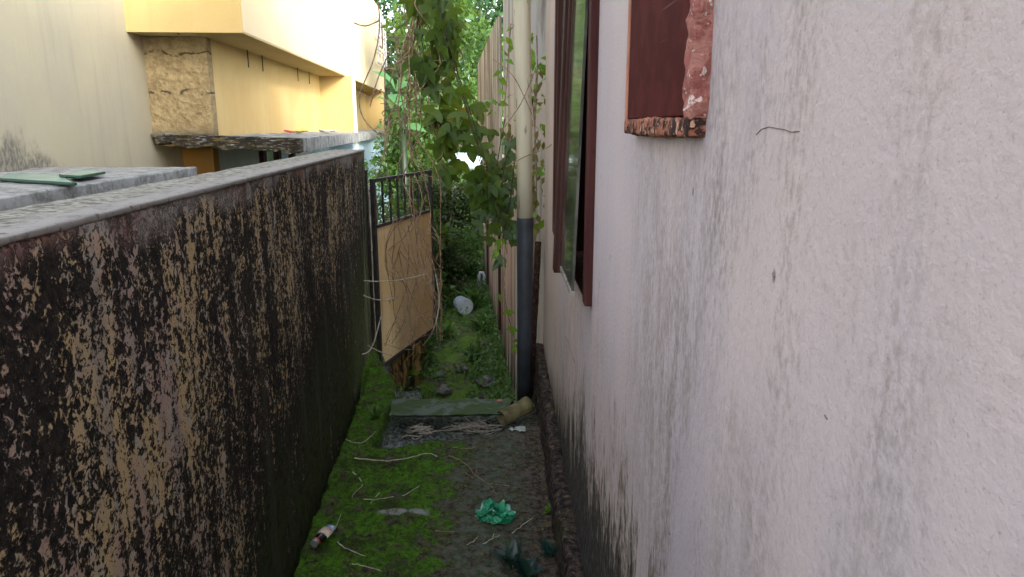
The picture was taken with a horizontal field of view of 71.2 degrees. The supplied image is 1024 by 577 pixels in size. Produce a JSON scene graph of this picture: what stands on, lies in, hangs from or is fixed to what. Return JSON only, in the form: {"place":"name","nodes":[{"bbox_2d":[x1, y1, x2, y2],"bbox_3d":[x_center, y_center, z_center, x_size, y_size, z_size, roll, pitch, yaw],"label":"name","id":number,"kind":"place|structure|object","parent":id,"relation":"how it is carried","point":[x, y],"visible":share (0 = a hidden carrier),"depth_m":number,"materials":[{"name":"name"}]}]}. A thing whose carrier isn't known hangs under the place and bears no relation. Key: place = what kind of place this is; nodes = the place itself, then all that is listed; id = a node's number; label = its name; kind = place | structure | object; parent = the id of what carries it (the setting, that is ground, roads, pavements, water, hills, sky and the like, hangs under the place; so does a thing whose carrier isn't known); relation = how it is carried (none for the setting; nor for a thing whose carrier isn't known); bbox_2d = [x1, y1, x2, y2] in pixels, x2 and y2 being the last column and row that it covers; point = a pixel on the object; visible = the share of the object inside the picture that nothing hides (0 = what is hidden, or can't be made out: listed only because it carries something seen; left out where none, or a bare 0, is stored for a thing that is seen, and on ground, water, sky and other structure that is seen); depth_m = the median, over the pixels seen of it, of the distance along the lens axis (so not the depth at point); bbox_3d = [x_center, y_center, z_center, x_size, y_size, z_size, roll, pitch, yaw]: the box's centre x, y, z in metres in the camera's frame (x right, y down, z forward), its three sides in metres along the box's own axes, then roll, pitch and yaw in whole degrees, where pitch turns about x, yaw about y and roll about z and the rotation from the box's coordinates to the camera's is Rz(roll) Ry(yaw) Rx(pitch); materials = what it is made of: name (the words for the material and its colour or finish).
{"place":"outdoors","nodes":[
{"label":"outdoors","id":0,"kind":"place"},
{"bbox_2d":[368,184,377,333],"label":"garden wall","id":1,"kind":"structure","parent":0,"point":[371,240],"depth_m":5.99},
{"bbox_2d":[294,339,557,576],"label":"path","id":2,"kind":"structure","parent":0,"point":[455,556],"depth_m":3.15,"materials":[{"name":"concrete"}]},
{"bbox_2d":[0,149,372,576],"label":"boundary wall","id":3,"kind":"structure","parent":2,"relation":"on","point":[183,361],"depth_m":1.72,"materials":[{"name":"paint"}]},
{"bbox_2d":[362,274,439,355],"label":"dry vine","id":4,"kind":"object","parent":3,"relation":"attached to","point":[371,347],"visible":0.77,"depth_m":4.83,"materials":[{"name":"brown plant"}]},
{"bbox_2d":[310,524,335,546],"bbox_3d":[-0.740,0.967,2.810,0.053,0.037,0.136,4,13,18],"label":"drink bottle","id":5,"kind":"object","parent":2,"relation":"on","point":[324,533],"visible":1,"depth_m":2.79,"materials":[{"name":"plastic"}]},
{"bbox_2d":[337,541,364,555],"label":"twig","id":6,"kind":"object","parent":2,"relation":"on","point":[349,549],"visible":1,"depth_m":2.75,"materials":[{"name":"brown wood"}]},
{"bbox_2d":[352,563,381,571],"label":"twig","id":7,"kind":"object","parent":2,"relation":"on","point":[366,566],"visible":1,"depth_m":2.63,"materials":[{"name":"brown wood"}]},
{"bbox_2d":[367,402,385,418],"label":"grass tuft","id":8,"kind":"object","parent":2,"relation":"on","point":[375,412],"visible":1,"depth_m":4.00,"materials":[{"name":"green plant"}]},
{"bbox_2d":[363,485,419,502],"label":"twig","id":9,"kind":"object","parent":2,"relation":"on","point":[387,497],"visible":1,"depth_m":3.13,"materials":[{"name":"brown wood"}]},
{"bbox_2d":[295,354,495,576],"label":"moss","id":10,"kind":"object","parent":2,"relation":"on","point":[382,497],"visible":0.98,"depth_m":3.15,"materials":[{"name":"green plant"}]},
{"bbox_2d":[354,453,436,461],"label":"twig","id":11,"kind":"object","parent":2,"relation":"on","point":[394,459],"visible":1,"depth_m":3.46,"materials":[{"name":"brown wood"}]},
{"bbox_2d":[402,423,437,439],"bbox_3d":[-0.505,0.795,3.981,0.182,0.083,0.139,6,14,24],"label":"twig pile","id":12,"kind":"object","parent":2,"relation":"on","point":[418,428],"visible":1,"depth_m":3.97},
{"bbox_2d":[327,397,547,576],"bbox_3d":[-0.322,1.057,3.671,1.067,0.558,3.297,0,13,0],"label":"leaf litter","id":13,"kind":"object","parent":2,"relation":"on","point":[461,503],"visible":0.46,"depth_m":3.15,"materials":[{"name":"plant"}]},
{"bbox_2d":[389,398,513,417],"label":"step slab","id":14,"kind":"structure","parent":2,"relation":"on","point":[403,407],"depth_m":4.09,"materials":[{"name":"concrete"}]},
{"bbox_2d":[435,419,510,434],"bbox_3d":[-0.219,0.788,4.075,0.431,0.058,0.148,0,13,0],"label":"twig pile","id":15,"kind":"object","parent":2,"relation":"on","point":[474,425],"visible":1,"depth_m":4.06,"materials":[{"name":"brown wood"}]},
{"bbox_2d":[448,455,509,494],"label":"twig","id":16,"kind":"object","parent":2,"relation":"on","point":[477,476],"visible":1,"depth_m":3.33,"materials":[{"name":"brown wood"}]},
{"bbox_2d":[475,498,515,523],"bbox_3d":[-0.070,0.915,2.981,0.174,0.090,0.107,0,13,0],"label":"plastic bag","id":17,"kind":"object","parent":2,"relation":"on","point":[491,511],"visible":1,"depth_m":2.97,"materials":[{"name":"green plastic"}]},
{"bbox_2d":[489,537,531,568],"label":"weed","id":18,"kind":"object","parent":2,"relation":"on","point":[510,554],"visible":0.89,"depth_m":2.66,"materials":[{"name":"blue plant"}]},
{"bbox_2d":[508,426,525,431],"bbox_3d":[0.017,0.774,3.842,0.110,0.060,0.071,0,13,0],"label":"paper scrap","id":19,"kind":"object","parent":2,"relation":"on","point":[520,428],"visible":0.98,"depth_m":3.84,"materials":[{"name":"white paper"}]},
{"bbox_2d":[513,556,542,576],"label":"weed","id":20,"kind":"object","parent":2,"relation":"on","point":[524,568],"visible":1,"depth_m":2.59,"materials":[{"name":"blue plant"}]},
{"bbox_2d":[543,502,549,513],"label":"weed","id":21,"kind":"object","parent":2,"relation":"on","point":[547,508],"visible":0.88,"depth_m":3.05,"materials":[{"name":"green plant"}]},
{"bbox_2d":[537,538,556,555],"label":"weed","id":22,"kind":"object","parent":2,"relation":"on","point":[548,548],"visible":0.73,"depth_m":2.72,"materials":[{"name":"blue plant"}]},
{"bbox_2d":[533,0,1023,576],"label":"pink house","id":23,"kind":"structure","parent":2,"relation":"on","point":[783,316],"depth_m":0.65,"materials":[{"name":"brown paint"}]},
{"bbox_2d":[497,0,533,425],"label":"drainpipe","id":24,"kind":"object","parent":23,"relation":"attached to","point":[523,405],"visible":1,"depth_m":4.02,"materials":[{"name":"beige plastic"}]},
{"bbox_2d":[485,23,545,229],"bbox_3d":[0.041,-0.994,4.496,0.629,1.296,0.310,11,17,40],"label":"hanging vine","id":25,"kind":"object","parent":23,"relation":"attached to","point":[540,66],"visible":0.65,"depth_m":4.46,"materials":[{"name":"green plant"}]},
{"bbox_2d":[498,71,544,239],"bbox_3d":[0.079,-0.849,4.592,0.199,1.056,0.433,-8,15,-32],"label":"hanging vine","id":26,"kind":"object","parent":25,"relation":"hanging from","point":[536,230],"visible":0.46,"depth_m":4.50,"materials":[{"name":"green plant"}]},
{"bbox_2d":[493,59,551,166],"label":"dry vine","id":27,"kind":"object","parent":23,"relation":"attached to","point":[517,109],"visible":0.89,"depth_m":3.84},
{"bbox_2d":[532,241,540,396],"bbox_3d":[0.136,0.198,4.372,0.041,0.976,0.082,12,17,42],"label":"leaning bar","id":28,"kind":"object","parent":23,"relation":"attached to","point":[536,272],"visible":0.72,"depth_m":4.34,"materials":[{"name":"brown metal"}]},
{"bbox_2d":[552,0,599,305],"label":"window","id":29,"kind":"structure","parent":23,"relation":"in","point":[576,51],"depth_m":2.23,"materials":[{"name":"brown paint"}]},
{"bbox_2d":[379,0,497,123],"label":"sky","id":30,"kind":"structure","parent":0,"point":[390,14],"materials":[{"name":"white"}]},
{"bbox_2d":[408,218,512,398],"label":"path","id":31,"kind":"structure","parent":0,"point":[460,388],"depth_m":6.63,"materials":[{"name":"green plant"}]},
{"bbox_2d":[375,334,426,391],"bbox_3d":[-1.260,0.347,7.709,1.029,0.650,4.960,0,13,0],"label":"tree stump","id":32,"kind":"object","parent":31,"relation":"on","point":[400,372],"depth_m":5.79,"materials":[{"name":"brown wood"}]},
{"bbox_2d":[365,170,374,346],"bbox_3d":[-1.020,0.003,5.170,0.032,1.702,0.050,0,13,0],"label":"gate post","id":33,"kind":"object","parent":32,"relation":"on","point":[370,266],"visible":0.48,"depth_m":5.10,"materials":[{"name":"black metal"}]},
{"bbox_2d":[369,170,435,366],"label":"metal gate","id":34,"kind":"structure","parent":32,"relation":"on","point":[382,290],"depth_m":5.45,"materials":[{"name":"black metal"}]},
{"bbox_2d":[384,176,442,384],"bbox_3d":[-0.732,-0.010,5.197,0.465,1.595,0.505,-2,13,-9],"label":"dry vine","id":35,"kind":"object","parent":34,"relation":"on","point":[427,245],"visible":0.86,"depth_m":5.13,"materials":[{"name":"brown plant"}]},
{"bbox_2d":[408,366,418,375],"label":"weed","id":36,"kind":"object","parent":32,"relation":"attached to","point":[411,372],"visible":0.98,"depth_m":5.80,"materials":[{"name":"green plant"}]},
{"bbox_2d":[378,194,455,308],"bbox_3d":[-1.148,-0.334,8.336,1.022,1.543,0.981,0,13,0],"label":"bush","id":37,"kind":"object","parent":31,"relation":"on","point":[436,245],"visible":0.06,"depth_m":8.31,"materials":[{"name":"green plant"}]},
{"bbox_2d":[364,107,475,222],"bbox_3d":[-1.678,-2.116,14.038,2.853,2.819,2.168,0,13,0],"label":"bush","id":38,"kind":"object","parent":31,"relation":"on","point":[391,164],"visible":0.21,"depth_m":13.65,"materials":[{"name":"green plant"}]},
{"bbox_2d":[419,272,454,380],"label":"ground cover","id":39,"kind":"object","parent":31,"relation":"on","point":[444,310],"visible":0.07,"depth_m":7.75,"materials":[{"name":"green plant"}]},
{"bbox_2d":[399,173,482,251],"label":"bush","id":40,"kind":"object","parent":31,"relation":"on","point":[458,218],"visible":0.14,"depth_m":11.43,"materials":[{"name":"green plant"}]},
{"bbox_2d":[436,371,446,377],"bbox_3d":[-0.609,0.730,6.107,0.103,0.058,0.116,0,13,0],"label":"stone","id":41,"kind":"object","parent":31,"relation":"on","point":[440,374],"visible":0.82,"depth_m":6.08,"materials":[{"name":"grey stone"}]},
{"bbox_2d":[399,174,485,295],"bbox_3d":[-0.905,-0.595,8.964,1.118,1.682,0.871,8,15,31],"label":"bush","id":42,"kind":"object","parent":31,"relation":"on","point":[450,266],"visible":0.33,"depth_m":8.92,"materials":[{"name":"green plant"}]},
{"bbox_2d":[436,384,451,395],"bbox_3d":[-0.547,0.816,5.741,0.126,0.080,0.138,10,16,37],"label":"stone","id":43,"kind":"object","parent":31,"relation":"on","point":[443,389],"visible":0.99,"depth_m":5.71,"materials":[{"name":"grey stone"}]},
{"bbox_2d":[433,321,458,338],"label":"fern","id":44,"kind":"object","parent":31,"relation":"on","point":[445,335],"visible":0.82,"depth_m":7.18,"materials":[{"name":"green plant"}]},
{"bbox_2d":[395,242,516,402],"bbox_3d":[-0.575,-0.185,9.446,1.322,0.506,8.567,0,13,0],"label":"ground cover","id":45,"kind":"object","parent":31,"relation":"on","point":[432,365],"visible":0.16,"depth_m":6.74,"materials":[{"name":"green plant"}]},
{"bbox_2d":[453,363,469,372],"bbox_3d":[-0.444,0.697,6.261,0.131,0.090,0.142,-6,14,-23],"label":"stone","id":46,"kind":"object","parent":31,"relation":"on","point":[465,367],"visible":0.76,"depth_m":6.22,"materials":[{"name":"grey stone"}]},
{"bbox_2d":[439,223,484,282],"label":"bush","id":47,"kind":"object","parent":31,"relation":"on","point":[474,244],"visible":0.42,"depth_m":9.96,"materials":[{"name":"green plant"}]},
{"bbox_2d":[441,181,482,245],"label":"bush","id":48,"kind":"object","parent":31,"relation":"on","point":[466,199],"visible":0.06,"depth_m":11.55,"materials":[{"name":"green plant"}]},
{"bbox_2d":[453,296,472,314],"bbox_3d":[-0.564,0.188,8.193,0.197,0.198,0.210,-5,14,-21],"label":"bucket","id":49,"kind":"object","parent":31,"relation":"on","point":[461,302],"visible":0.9,"depth_m":8.10,"materials":[{"name":"grey plastic"}]},
{"bbox_2d":[452,250,474,274],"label":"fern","id":50,"kind":"object","parent":31,"relation":"on","point":[463,268],"visible":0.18,"depth_m":10.03,"materials":[{"name":"green plant"}]},
{"bbox_2d":[452,337,484,361],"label":"fern","id":51,"kind":"object","parent":31,"relation":"on","point":[472,350],"visible":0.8,"depth_m":6.50,"materials":[{"name":"green plant"}]},
{"bbox_2d":[451,284,491,306],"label":"fern","id":52,"kind":"object","parent":31,"relation":"on","point":[474,296],"visible":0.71,"depth_m":8.42,"materials":[{"name":"green plant"}]},
{"bbox_2d":[464,311,496,330],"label":"fern","id":53,"kind":"object","parent":31,"relation":"on","point":[481,318],"visible":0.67,"depth_m":7.46,"materials":[{"name":"green plant"}]},
{"bbox_2d":[475,375,496,388],"bbox_3d":[-0.214,0.772,5.931,0.190,0.120,0.219,0,13,0],"label":"stone","id":54,"kind":"object","parent":31,"relation":"on","point":[486,378],"visible":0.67,"depth_m":5.87,"materials":[{"name":"grey stone"}]},
{"bbox_2d":[448,152,481,171],"bbox_3d":[-0.745,-2.198,12.422,0.720,0.340,1.000,0,13,0],"label":"rounded tank","id":55,"kind":"object","parent":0,"point":[463,157],"visible":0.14,"depth_m":11.96,"materials":[{"name":"white plastic"}]},
{"label":"ground","id":56,"kind":"structure","parent":0,"visible":0},
{"bbox_2d":[0,0,388,223],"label":"yellow house","id":57,"kind":"structure","parent":56,"relation":"on","point":[122,94],"depth_m":6.86,"materials":[{"name":"beige paint"}]},
{"bbox_2d":[0,173,76,185],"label":"glass sheet","id":58,"kind":"object","parent":57,"relation":"on","point":[54,179],"visible":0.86,"depth_m":3.84,"materials":[{"name":"green glass"}]},
{"bbox_2d":[59,169,105,178],"bbox_3d":[-2.463,-0.668,4.149,0.181,0.017,0.697,-4,13,-17],"label":"glass sheet","id":59,"kind":"object","parent":58,"relation":"on","point":[84,173],"visible":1,"depth_m":4.01,"materials":[{"name":"green glass"}]},
{"bbox_2d":[259,150,295,162],"bbox_3d":[-3.403,-1.565,10.538,0.060,1.175,1.850,-1,13,-4],"label":"window","id":60,"kind":"structure","parent":57,"relation":"in","point":[267,155],"depth_m":10.14,"materials":[{"name":"black glass"}]},
{"bbox_2d":[294,130,307,132],"bbox_3d":[-2.804,-2.094,9.528,0.138,0.041,0.214,0,13,0],"label":"plastic scrap","id":61,"kind":"object","parent":57,"relation":"on","point":[298,131],"visible":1,"depth_m":9.46,"materials":[{"name":"yellow plastic"}]},
{"bbox_2d":[319,129,336,131],"bbox_3d":[-2.864,-2.459,11.141,0.206,0.048,0.330,0,13,0],"label":"paper scrap","id":62,"kind":"object","parent":57,"relation":"on","point":[323,130],"visible":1,"depth_m":11.02,"materials":[{"name":"white paper"}]},
{"bbox_2d":[376,1,407,136],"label":"tree","id":63,"kind":"object","parent":56,"relation":"on","point":[393,80],"visible":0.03,"depth_m":22.98,"materials":[{"name":"green plant"}]},
{"bbox_2d":[373,69,429,209],"bbox_3d":[-1.910,-1.881,12.382,1.061,3.873,0.805,-7,15,-28],"label":"banana plant","id":64,"kind":"object","parent":56,"relation":"on","point":[402,147],"visible":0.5,"depth_m":12.18,"materials":[{"name":"green plant"}]},
{"bbox_2d":[374,0,474,155],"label":"tree","id":65,"kind":"object","parent":56,"relation":"on","point":[383,3],"visible":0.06,"depth_m":21.21,"materials":[{"name":"green plant"}]},
{"bbox_2d":[380,0,502,212],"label":"tree","id":66,"kind":"object","parent":56,"relation":"on","point":[464,5],"visible":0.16,"depth_m":14.01,"materials":[{"name":"green plant"}]},
{"bbox_2d":[397,0,472,189],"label":"hanging vine","id":67,"kind":"object","parent":66,"relation":"hanging from","point":[446,143],"visible":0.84,"depth_m":4.55,"materials":[{"name":"green plant"}]},
{"bbox_2d":[381,0,442,301],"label":"dry vine","id":68,"kind":"object","parent":67,"relation":"hanging from","point":[411,37],"visible":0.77,"depth_m":4.63,"materials":[{"name":"plant"}]},
{"bbox_2d":[354,0,391,178],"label":"dry vine","id":69,"kind":"object","parent":68,"relation":"hanging from","point":[373,94],"visible":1,"depth_m":4.52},
{"bbox_2d":[425,0,506,253],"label":"hanging vine","id":70,"kind":"object","parent":67,"relation":"hanging from","point":[448,17],"visible":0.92,"depth_m":4.42,"materials":[{"name":"green plant"}]},
{"bbox_2d":[454,101,503,215],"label":"hanging vine","id":71,"kind":"object","parent":70,"relation":"hanging from","point":[478,109],"visible":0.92,"depth_m":4.48,"materials":[{"name":"green plant"}]},
{"bbox_2d":[469,119,516,271],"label":"hanging vine","id":72,"kind":"object","parent":71,"relation":"hanging from","point":[505,190],"visible":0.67,"depth_m":4.67,"materials":[{"name":"green plant"}]},
{"bbox_2d":[491,238,516,353],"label":"hanging vine","id":73,"kind":"object","parent":70,"relation":"hanging from","point":[500,242],"visible":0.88,"depth_m":4.56,"materials":[{"name":"green plant"}]},
{"bbox_2d":[386,0,502,176],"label":"tree","id":74,"kind":"object","parent":56,"relation":"on","point":[461,70],"visible":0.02,"depth_m":22.87,"materials":[{"name":"green plant"}]},
{"bbox_2d":[399,0,502,160],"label":"tree","id":75,"kind":"object","parent":56,"relation":"on","point":[498,7],"visible":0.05,"depth_m":17.25,"materials":[{"name":"green plant"}]},
{"bbox_2d":[477,0,545,402],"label":"wooden fence","id":76,"kind":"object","parent":56,"relation":"on","point":[488,67],"depth_m":5.82,"materials":[{"name":"brown paint"}]},
{"bbox_2d":[478,271,485,286],"bbox_3d":[-0.408,-0.008,9.639,0.108,0.457,0.044,0,13,0],"label":"vent pipe","id":77,"kind":"object","parent":76,"relation":"attached to","point":[483,275],"visible":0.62,"depth_m":9.59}
]}

